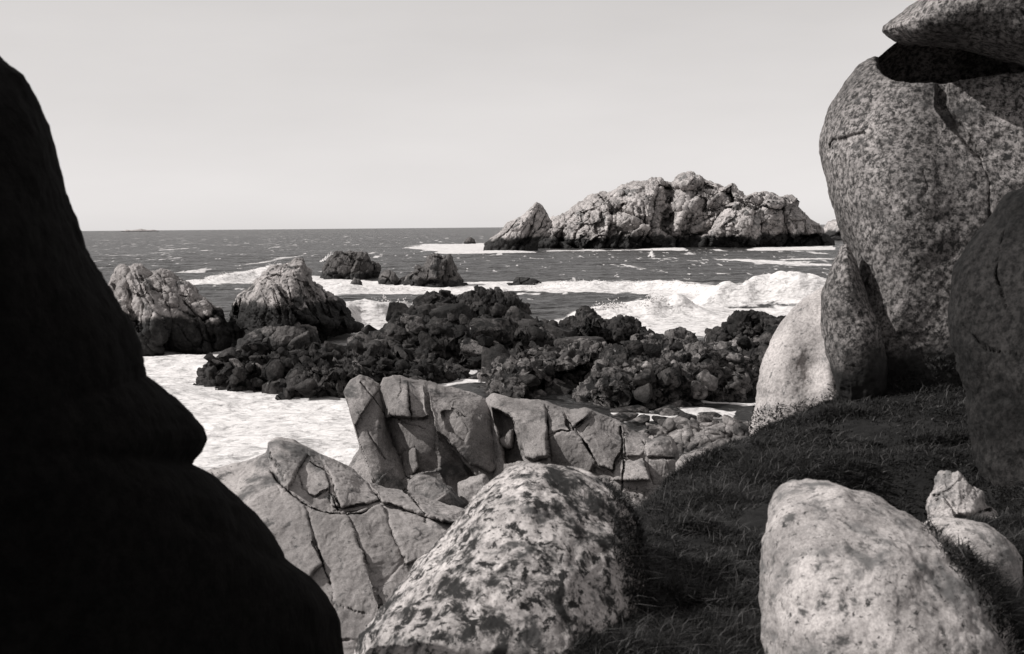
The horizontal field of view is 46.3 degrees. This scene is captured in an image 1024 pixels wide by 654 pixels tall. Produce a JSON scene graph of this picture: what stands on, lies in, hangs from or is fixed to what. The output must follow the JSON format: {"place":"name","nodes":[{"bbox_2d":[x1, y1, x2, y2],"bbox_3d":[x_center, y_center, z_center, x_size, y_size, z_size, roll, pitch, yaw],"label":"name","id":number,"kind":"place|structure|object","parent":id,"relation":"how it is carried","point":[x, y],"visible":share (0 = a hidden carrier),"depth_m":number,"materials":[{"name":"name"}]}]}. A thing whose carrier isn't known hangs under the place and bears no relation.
{"place":"outdoors","nodes":[
{"label":"outdoors","id":0,"kind":"place"},
{"bbox_2d":[0,0,916,230],"label":"sky","id":1,"kind":"structure","parent":0,"point":[160,114],"materials":[{"name":"white"}]},
{"bbox_2d":[82,225,843,470],"bbox_3d":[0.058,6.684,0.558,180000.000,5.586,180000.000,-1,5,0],"label":"sea","id":2,"kind":"structure","parent":0,"point":[239,426],"depth_m":135.96,"materials":[{"name":"liquid"}]},
{"bbox_2d":[108,263,236,355],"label":"jointed sea rock","id":3,"kind":"object","parent":2,"relation":"in","point":[164,309],"visible":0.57,"depth_m":68.42,"materials":[{"name":"stone"}]},
{"bbox_2d":[236,322,320,350],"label":"tidal rock","id":4,"kind":"object","parent":2,"relation":"in","point":[297,335],"visible":0.41,"depth_m":66.38,"materials":[{"name":"stone"}]},
{"bbox_2d":[228,257,364,347],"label":"peaked sea rock","id":5,"kind":"object","parent":2,"relation":"in","point":[292,293],"visible":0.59,"depth_m":70.11,"materials":[{"name":"stone"}]},
{"bbox_2d":[193,340,469,399],"bbox_3d":[-8.215,2.967,54.793,13.222,4.774,11.847,-1,5,0],"label":"reef ledge","id":6,"kind":"object","parent":2,"relation":"in","point":[282,376],"visible":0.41,"depth_m":51.93,"materials":[{"name":"stone"}]},
{"bbox_2d":[200,377,216,386],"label":"reef stone","id":7,"kind":"object","parent":6,"relation":"on","point":[205,382],"visible":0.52,"depth_m":53.00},
{"bbox_2d":[205,366,216,379],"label":"reef stone","id":8,"kind":"object","parent":6,"relation":"on","point":[210,371],"visible":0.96,"depth_m":52.85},
{"bbox_2d":[229,358,244,368],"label":"reef stone","id":9,"kind":"object","parent":6,"relation":"on","point":[235,362],"visible":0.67,"depth_m":52.23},
{"bbox_2d":[232,367,245,378],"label":"reef stone","id":10,"kind":"object","parent":6,"relation":"on","point":[237,371],"visible":1,"depth_m":51.18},
{"bbox_2d":[241,340,251,350],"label":"reef stone","id":11,"kind":"object","parent":6,"relation":"on","point":[245,346],"visible":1,"depth_m":54.36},
{"bbox_2d":[250,377,265,387],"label":"reef stone","id":12,"kind":"object","parent":6,"relation":"on","point":[257,382],"visible":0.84,"depth_m":51.50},
{"bbox_2d":[248,342,268,350],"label":"reef stone","id":13,"kind":"object","parent":6,"relation":"on","point":[255,346],"visible":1,"depth_m":54.30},
{"bbox_2d":[277,347,285,356],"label":"reef stone","id":14,"kind":"object","parent":6,"relation":"on","point":[281,351],"visible":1,"depth_m":51.69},
{"bbox_2d":[289,349,308,356],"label":"reef stone","id":15,"kind":"object","parent":6,"relation":"on","point":[300,353],"visible":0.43,"depth_m":52.83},
{"bbox_2d":[293,378,317,391],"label":"reef stone","id":16,"kind":"object","parent":6,"relation":"on","point":[308,385],"visible":1,"depth_m":48.91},
{"bbox_2d":[299,355,314,366],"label":"reef stone","id":17,"kind":"object","parent":6,"relation":"on","point":[306,359],"visible":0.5,"depth_m":51.98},
{"bbox_2d":[321,352,333,361],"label":"reef stone","id":18,"kind":"object","parent":6,"relation":"on","point":[328,356],"visible":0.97,"depth_m":52.02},
{"bbox_2d":[324,341,345,354],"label":"reef stone","id":19,"kind":"object","parent":6,"relation":"on","point":[330,347],"visible":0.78,"depth_m":53.39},
{"bbox_2d":[336,378,345,395],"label":"reef stone","id":20,"kind":"object","parent":6,"relation":"on","point":[339,387],"visible":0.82,"depth_m":49.28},
{"bbox_2d":[348,339,363,352],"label":"reef stone","id":21,"kind":"object","parent":6,"relation":"on","point":[355,345],"visible":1,"depth_m":55.35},
{"bbox_2d":[352,359,365,375],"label":"reef stone","id":22,"kind":"object","parent":6,"relation":"on","point":[357,366],"visible":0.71,"depth_m":49.65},
{"bbox_2d":[359,358,375,367],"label":"reef stone","id":23,"kind":"object","parent":6,"relation":"on","point":[369,363],"visible":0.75,"depth_m":51.24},
{"bbox_2d":[378,358,393,369],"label":"reef stone","id":24,"kind":"object","parent":6,"relation":"on","point":[386,361],"visible":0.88,"depth_m":51.17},
{"bbox_2d":[394,345,408,359],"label":"reef stone","id":25,"kind":"object","parent":6,"relation":"on","point":[402,353],"visible":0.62,"depth_m":55.32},
{"bbox_2d":[394,359,409,372],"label":"reef stone","id":26,"kind":"object","parent":6,"relation":"on","point":[402,364],"visible":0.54,"depth_m":52.74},
{"bbox_2d":[320,250,380,279],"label":"dark sea rock","id":27,"kind":"object","parent":2,"relation":"in","point":[351,265],"visible":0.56,"depth_m":165.14,"materials":[{"name":"stone"}]},
{"bbox_2d":[378,269,405,284],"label":"linking rock","id":28,"kind":"object","parent":2,"relation":"in","point":[387,277],"visible":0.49,"depth_m":142.78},
{"bbox_2d":[401,253,467,287],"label":"blocky dark rock","id":29,"kind":"object","parent":2,"relation":"in","point":[437,270],"visible":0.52,"depth_m":139.12,"materials":[{"name":"stone"}]},
{"bbox_2d":[380,375,495,494],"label":"slab","id":30,"kind":"structure","parent":2,"relation":"in","point":[443,434],"depth_m":20.49,"materials":[{"name":"stone"}]},
{"bbox_2d":[343,374,406,489],"bbox_3d":[-2.287,2.837,20.544,1.676,3.900,2.148,-1,5,0],"label":"leaning pinnacle","id":31,"kind":"object","parent":30,"relation":"on","point":[376,458],"visible":0.33,"depth_m":20.34,"materials":[{"name":"stone"}]},
{"bbox_2d":[412,285,531,318],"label":"reef block","id":32,"kind":"structure","parent":2,"relation":"in","point":[491,303],"depth_m":83.19,"materials":[{"name":"stone"}]},
{"bbox_2d":[381,301,566,368],"bbox_3d":[-1.509,1.438,65.576,16.087,5.489,20.097,-1,5,0],"label":"reef shelf","id":33,"kind":"object","parent":2,"relation":"in","point":[446,346],"visible":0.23,"depth_m":60.64,"materials":[{"name":"stone"}]},
{"bbox_2d":[351,331,366,348],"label":"shelf stone","id":34,"kind":"object","parent":33,"relation":"on","point":[360,336],"visible":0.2,"depth_m":62.48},
{"bbox_2d":[361,324,376,333],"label":"shelf stone","id":35,"kind":"object","parent":33,"relation":"on","point":[366,329],"visible":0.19,"depth_m":64.09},
{"bbox_2d":[372,325,401,339],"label":"shelf stone","id":36,"kind":"object","parent":33,"relation":"on","point":[380,334],"visible":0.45,"depth_m":61.69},
{"bbox_2d":[383,322,405,335],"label":"shelf stone","id":37,"kind":"object","parent":33,"relation":"on","point":[392,327],"visible":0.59,"depth_m":61.68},
{"bbox_2d":[386,301,407,321],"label":"shelf stone","id":38,"kind":"object","parent":33,"relation":"on","point":[400,307],"visible":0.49,"depth_m":67.84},
{"bbox_2d":[400,314,425,325],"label":"shelf stone","id":39,"kind":"object","parent":33,"relation":"on","point":[405,319],"visible":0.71,"depth_m":62.02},
{"bbox_2d":[406,321,421,334],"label":"shelf stone","id":40,"kind":"object","parent":33,"relation":"on","point":[414,328],"visible":0.96,"depth_m":61.04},
{"bbox_2d":[418,331,436,350],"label":"shelf stone","id":41,"kind":"object","parent":33,"relation":"on","point":[426,340],"visible":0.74,"depth_m":60.02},
{"bbox_2d":[430,323,446,334],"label":"shelf stone","id":42,"kind":"object","parent":33,"relation":"on","point":[437,329],"visible":1,"depth_m":60.67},
{"bbox_2d":[426,303,473,319],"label":"shelf stone","id":43,"kind":"object","parent":33,"relation":"on","point":[456,310],"visible":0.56,"depth_m":66.44,"materials":[{"name":"stone"}]},
{"bbox_2d":[447,312,458,321],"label":"shelf stone","id":44,"kind":"object","parent":33,"relation":"on","point":[452,317],"visible":0.94,"depth_m":63.80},
{"bbox_2d":[459,314,469,324],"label":"shelf stone","id":45,"kind":"object","parent":33,"relation":"on","point":[463,319],"visible":0.72,"depth_m":63.63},
{"bbox_2d":[460,338,482,359],"bbox_3d":[-1.510,1.290,57.913,2.194,1.242,1.209,33,2,11],"label":"shelf stone","id":46,"kind":"object","parent":33,"relation":"on","point":[469,347],"visible":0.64,"depth_m":57.62,"materials":[{"name":"stone"}]},
{"bbox_2d":[469,318,514,344],"bbox_3d":[-1.031,0.314,58.752,2.222,1.498,1.325,0,5,8],"label":"shelf stone","id":47,"kind":"object","parent":33,"relation":"on","point":[499,330],"visible":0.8,"depth_m":58.45,"materials":[{"name":"stone"}]},
{"bbox_2d":[481,347,510,368],"bbox_3d":[-0.590,1.668,56.286,1.730,1.396,1.814,-1,5,-4],"label":"shelf stone","id":48,"kind":"object","parent":33,"relation":"on","point":[488,356],"visible":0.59,"depth_m":56.17,"materials":[{"name":"stone"}]},
{"bbox_2d":[504,306,533,318],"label":"shelf stone","id":49,"kind":"object","parent":33,"relation":"on","point":[514,312],"visible":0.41,"depth_m":67.47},
{"bbox_2d":[519,318,537,327],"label":"shelf stone","id":50,"kind":"object","parent":33,"relation":"on","point":[523,323],"visible":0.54,"depth_m":62.47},
{"bbox_2d":[539,327,553,340],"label":"shelf stone","id":51,"kind":"object","parent":33,"relation":"on","point":[548,335],"visible":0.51,"depth_m":61.45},
{"bbox_2d":[539,322,571,336],"bbox_3d":[2.262,0.406,63.349,2.141,1.114,1.173,37,11,9],"label":"shelf stone","id":52,"kind":"object","parent":33,"relation":"on","point":[555,331],"visible":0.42,"depth_m":63.07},
{"bbox_2d":[553,336,606,346],"bbox_3d":[3.544,1.141,60.452,2.796,1.309,1.414,0,5,12],"label":"shelf stone","id":53,"kind":"object","parent":33,"relation":"on","point":[569,340],"visible":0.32,"depth_m":60.12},
{"bbox_2d":[193,249,813,314],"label":"sea spray","id":54,"kind":"object","parent":2,"relation":"on","point":[615,304],"visible":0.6,"depth_m":101.79,"materials":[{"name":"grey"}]},
{"bbox_2d":[483,202,551,250],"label":"sea stack","id":55,"kind":"object","parent":2,"relation":"in","point":[527,230],"visible":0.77,"depth_m":356.03,"materials":[{"name":"stone"}]},
{"bbox_2d":[507,277,541,285],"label":"awash rock","id":56,"kind":"object","parent":2,"relation":"in","point":[524,281],"visible":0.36,"depth_m":141.75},
{"bbox_2d":[486,393,679,506],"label":"fractured ridge","id":57,"kind":"structure","parent":2,"relation":"in","point":[597,444],"depth_m":20.26,"materials":[{"name":"stone"}]},
{"bbox_2d":[558,305,654,344],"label":"reef hump","id":58,"kind":"object","parent":2,"relation":"in","point":[585,320],"visible":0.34,"depth_m":69.13,"materials":[{"name":"stone"}]},
{"bbox_2d":[611,412,638,421],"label":"pool stone","id":59,"kind":"object","parent":2,"relation":"in","point":[623,416],"visible":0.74,"depth_m":43.55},
{"bbox_2d":[610,405,648,413],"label":"pool stone","id":60,"kind":"object","parent":2,"relation":"in","point":[637,409],"visible":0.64,"depth_m":45.37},
{"bbox_2d":[633,414,649,423],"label":"pool stone","id":61,"kind":"object","parent":2,"relation":"in","point":[643,418],"visible":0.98,"depth_m":43.04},
{"bbox_2d":[641,399,656,408],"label":"pool stone","id":62,"kind":"object","parent":2,"relation":"in","point":[651,404],"visible":0.59,"depth_m":46.07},
{"bbox_2d":[651,404,683,415],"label":"pool stone","id":63,"kind":"object","parent":2,"relation":"in","point":[669,410],"visible":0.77,"depth_m":44.90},
{"bbox_2d":[657,400,693,408],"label":"pool stone","id":64,"kind":"object","parent":2,"relation":"in","point":[679,403],"visible":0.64,"depth_m":46.38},
{"bbox_2d":[538,171,834,248],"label":"rocky island","id":65,"kind":"structure","parent":2,"relation":"in","point":[689,209],"depth_m":378.70,"materials":[{"name":"stone"}]},
{"bbox_2d":[678,412,696,419],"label":"pool stone","id":66,"kind":"object","parent":2,"relation":"in","point":[686,415],"visible":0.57,"depth_m":43.55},
{"bbox_2d":[688,399,704,406],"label":"pool stone","id":67,"kind":"object","parent":2,"relation":"in","point":[696,402],"visible":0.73,"depth_m":46.72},
{"bbox_2d":[698,412,721,417],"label":"pool stone","id":68,"kind":"object","parent":2,"relation":"in","point":[714,414],"visible":0.65,"depth_m":44.05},
{"bbox_2d":[704,309,785,342],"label":"reef knoll","id":69,"kind":"structure","parent":2,"relation":"in","point":[751,323],"depth_m":67.23,"materials":[{"name":"stone"}]},
{"bbox_2d":[824,219,841,240],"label":"islet","id":70,"kind":"object","parent":2,"relation":"in","point":[831,229],"visible":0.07,"depth_m":510.91,"materials":[{"name":"stone"}]},
{"bbox_2d":[457,474,489,506],"bbox_3d":[-0.492,2.622,17.606,0.614,0.947,0.832,-1,5,0],"label":"squat block","id":71,"kind":"object","parent":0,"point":[469,488],"depth_m":17.35,"materials":[{"name":"stone"}]},
{"bbox_2d":[469,324,778,407],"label":"reef field","id":72,"kind":"structure","parent":0,"point":[671,384],"depth_m":49.24,"materials":[{"name":"stone"}]},
{"bbox_2d":[490,373,503,391],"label":"loose stone","id":73,"kind":"object","parent":72,"relation":"on","point":[494,384],"visible":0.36,"depth_m":49.58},
{"bbox_2d":[519,374,539,386],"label":"loose stone","id":74,"kind":"object","parent":72,"relation":"on","point":[530,380],"visible":1,"depth_m":47.63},
{"bbox_2d":[532,360,543,367],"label":"loose stone","id":75,"kind":"object","parent":72,"relation":"on","point":[538,363],"visible":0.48,"depth_m":49.82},
{"bbox_2d":[542,364,554,375],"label":"loose stone","id":76,"kind":"object","parent":72,"relation":"on","point":[548,370],"visible":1,"depth_m":49.35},
{"bbox_2d":[543,378,565,386],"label":"loose stone","id":77,"kind":"object","parent":72,"relation":"on","point":[547,383],"visible":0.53,"depth_m":49.85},
{"bbox_2d":[560,349,575,358],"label":"loose stone","id":78,"kind":"object","parent":72,"relation":"on","point":[570,353],"visible":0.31,"depth_m":51.55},
{"bbox_2d":[613,372,632,384],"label":"loose stone","id":79,"kind":"object","parent":72,"relation":"on","point":[627,379],"visible":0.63,"depth_m":46.76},
{"bbox_2d":[626,341,643,355],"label":"loose stone","id":80,"kind":"object","parent":72,"relation":"on","point":[636,347],"visible":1,"depth_m":50.83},
{"bbox_2d":[631,383,652,402],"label":"loose stone","id":81,"kind":"object","parent":72,"relation":"on","point":[643,393],"visible":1,"depth_m":45.47,"materials":[{"name":"stone"}]},
{"bbox_2d":[632,368,655,385],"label":"loose stone","id":82,"kind":"object","parent":72,"relation":"on","point":[645,376],"visible":1,"depth_m":45.64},
{"bbox_2d":[641,361,652,368],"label":"loose stone","id":83,"kind":"object","parent":72,"relation":"on","point":[645,364],"visible":0.72,"depth_m":46.75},
{"bbox_2d":[643,343,660,357],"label":"loose stone","id":84,"kind":"object","parent":72,"relation":"on","point":[651,350],"visible":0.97,"depth_m":50.73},
{"bbox_2d":[669,341,684,351],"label":"loose stone","id":85,"kind":"object","parent":72,"relation":"on","point":[677,346],"visible":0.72,"depth_m":51.63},
{"bbox_2d":[678,351,690,359],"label":"loose stone","id":86,"kind":"object","parent":72,"relation":"on","point":[684,354],"visible":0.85,"depth_m":49.46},
{"bbox_2d":[684,373,694,382],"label":"loose stone","id":87,"kind":"object","parent":72,"relation":"on","point":[689,378],"visible":1,"depth_m":46.63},
{"bbox_2d":[689,380,701,391],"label":"loose stone","id":88,"kind":"object","parent":72,"relation":"on","point":[695,386],"visible":1,"depth_m":46.24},
{"bbox_2d":[691,385,707,399],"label":"loose stone","id":89,"kind":"object","parent":72,"relation":"on","point":[702,397],"visible":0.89,"depth_m":46.56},
{"bbox_2d":[696,371,717,390],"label":"loose stone","id":90,"kind":"object","parent":72,"relation":"on","point":[708,380],"visible":0.94,"depth_m":46.54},
{"bbox_2d":[717,349,730,358],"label":"loose stone","id":91,"kind":"object","parent":72,"relation":"on","point":[723,353],"visible":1,"depth_m":49.46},
{"bbox_2d":[720,367,733,374],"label":"loose stone","id":92,"kind":"object","parent":72,"relation":"on","point":[726,371],"visible":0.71,"depth_m":48.42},
{"bbox_2d":[726,352,745,363],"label":"loose stone","id":93,"kind":"object","parent":72,"relation":"on","point":[735,358],"visible":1,"depth_m":49.34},
{"bbox_2d":[736,335,751,348],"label":"loose stone","id":94,"kind":"object","parent":72,"relation":"on","point":[744,341],"visible":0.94,"depth_m":51.40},
{"bbox_2d":[638,420,749,456],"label":"cobble bank","id":95,"kind":"structure","parent":0,"point":[687,438],"depth_m":31.11,"materials":[{"name":"stone"}]},
{"bbox_2d":[648,426,659,435],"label":"cobble","id":96,"kind":"object","parent":95,"relation":"on","point":[653,430],"visible":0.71,"depth_m":32.06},
{"bbox_2d":[662,417,675,431],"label":"cobble","id":97,"kind":"object","parent":95,"relation":"on","point":[669,424],"visible":0.99,"depth_m":32.17,"materials":[{"name":"stone"}]},
{"bbox_2d":[672,416,687,424],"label":"cobble","id":98,"kind":"object","parent":95,"relation":"on","point":[682,420],"visible":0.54,"depth_m":32.48,"materials":[{"name":"stone"}]},
{"bbox_2d":[688,420,698,430],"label":"cobble","id":99,"kind":"object","parent":95,"relation":"on","point":[693,424],"visible":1,"depth_m":31.58,"materials":[{"name":"stone"}]},
{"bbox_2d":[697,414,713,421],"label":"cobble","id":100,"kind":"object","parent":95,"relation":"on","point":[702,418],"visible":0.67,"depth_m":32.86,"materials":[{"name":"stone"}]},
{"bbox_2d":[722,414,732,424],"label":"cobble","id":101,"kind":"object","parent":95,"relation":"on","point":[727,419],"visible":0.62,"depth_m":32.18,"materials":[{"name":"stone"}]},
{"bbox_2d":[733,424,744,435],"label":"cobble","id":102,"kind":"object","parent":95,"relation":"on","point":[737,431],"visible":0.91,"depth_m":31.08,"materials":[{"name":"stone"}]},
{"bbox_2d":[549,353,1023,653],"bbox_3d":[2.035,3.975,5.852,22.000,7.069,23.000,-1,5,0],"label":"ground","id":103,"kind":"structure","parent":0,"point":[758,517],"depth_m":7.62,"materials":[{"name":"plant"}]},
{"bbox_2d":[0,56,343,653],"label":"black rock","id":104,"kind":"object","parent":103,"relation":"on","point":[127,526],"visible":1,"depth_m":3.09,"materials":[{"name":"stone"}]},
{"bbox_2d":[207,437,463,653],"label":"slab","id":105,"kind":"structure","parent":103,"relation":"on","point":[353,544],"depth_m":12.41,"materials":[{"name":"stone"}]},
{"bbox_2d":[407,474,465,507],"bbox_3d":[-1.083,2.586,17.163,0.854,0.930,0.979,-1,5,0],"label":"wedge block","id":106,"kind":"object","parent":103,"relation":"on","point":[430,487],"depth_m":16.95,"materials":[{"name":"stone"}]},
{"bbox_2d":[354,463,645,653],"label":"lichen boulder","id":107,"kind":"object","parent":103,"relation":"on","point":[519,559],"visible":0.85,"depth_m":4.57,"materials":[{"name":"stone"}]},
{"bbox_2d":[675,451,703,467],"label":"tilted block","id":108,"kind":"structure","parent":103,"relation":"on","point":[685,456],"depth_m":18.27,"materials":[{"name":"stone"}]},
{"bbox_2d":[749,287,837,435],"bbox_3d":[3.124,0.625,12.409,1.527,2.278,1.525,-1,5,0],"label":"pale leaning rock","id":109,"kind":"object","parent":103,"relation":"on","point":[795,367],"visible":0.41,"depth_m":12.05,"materials":[{"name":"stone"}]},
{"bbox_2d":[820,244,887,402],"bbox_3d":[3.139,0.012,10.990,0.639,1.546,0.914,-1,5,0],"label":"wedged boulder","id":110,"kind":"object","parent":103,"relation":"on","point":[854,342],"visible":0.94,"depth_m":10.65,"materials":[{"name":"stone"}]},
{"bbox_2d":[758,478,1020,653],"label":"mottled boulder","id":111,"kind":"object","parent":103,"relation":"on","point":[844,570],"visible":0.93,"depth_m":4.29,"materials":[{"name":"stone"}]},
{"bbox_2d":[819,42,1023,387],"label":"tall boulder","id":112,"kind":"object","parent":103,"relation":"on","point":[921,150],"visible":0.59,"depth_m":10.78,"materials":[{"name":"stone"}]},
{"bbox_2d":[882,0,1023,66],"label":"cap boulder","id":113,"kind":"object","parent":112,"relation":"on","point":[993,29],"visible":1,"depth_m":10.36,"materials":[{"name":"stone"}]},
{"bbox_2d":[926,470,997,518],"bbox_3d":[2.376,1.025,6.263,0.484,0.503,0.535,3,6,35],"label":"ragged stone","id":114,"kind":"object","parent":103,"relation":"on","point":[953,494],"visible":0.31,"depth_m":6.21,"materials":[{"name":"stone"}]},
{"bbox_2d":[924,517,1023,591],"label":"pale boulder","id":115,"kind":"object","parent":103,"relation":"on","point":[985,535],"visible":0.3,"depth_m":5.10,"materials":[{"name":"stone"}]},
{"bbox_2d":[947,186,1023,487],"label":"shaded boulder","id":116,"kind":"object","parent":103,"relation":"on","point":[985,321],"visible":0.78,"depth_m":7.18,"materials":[{"name":"stone"}]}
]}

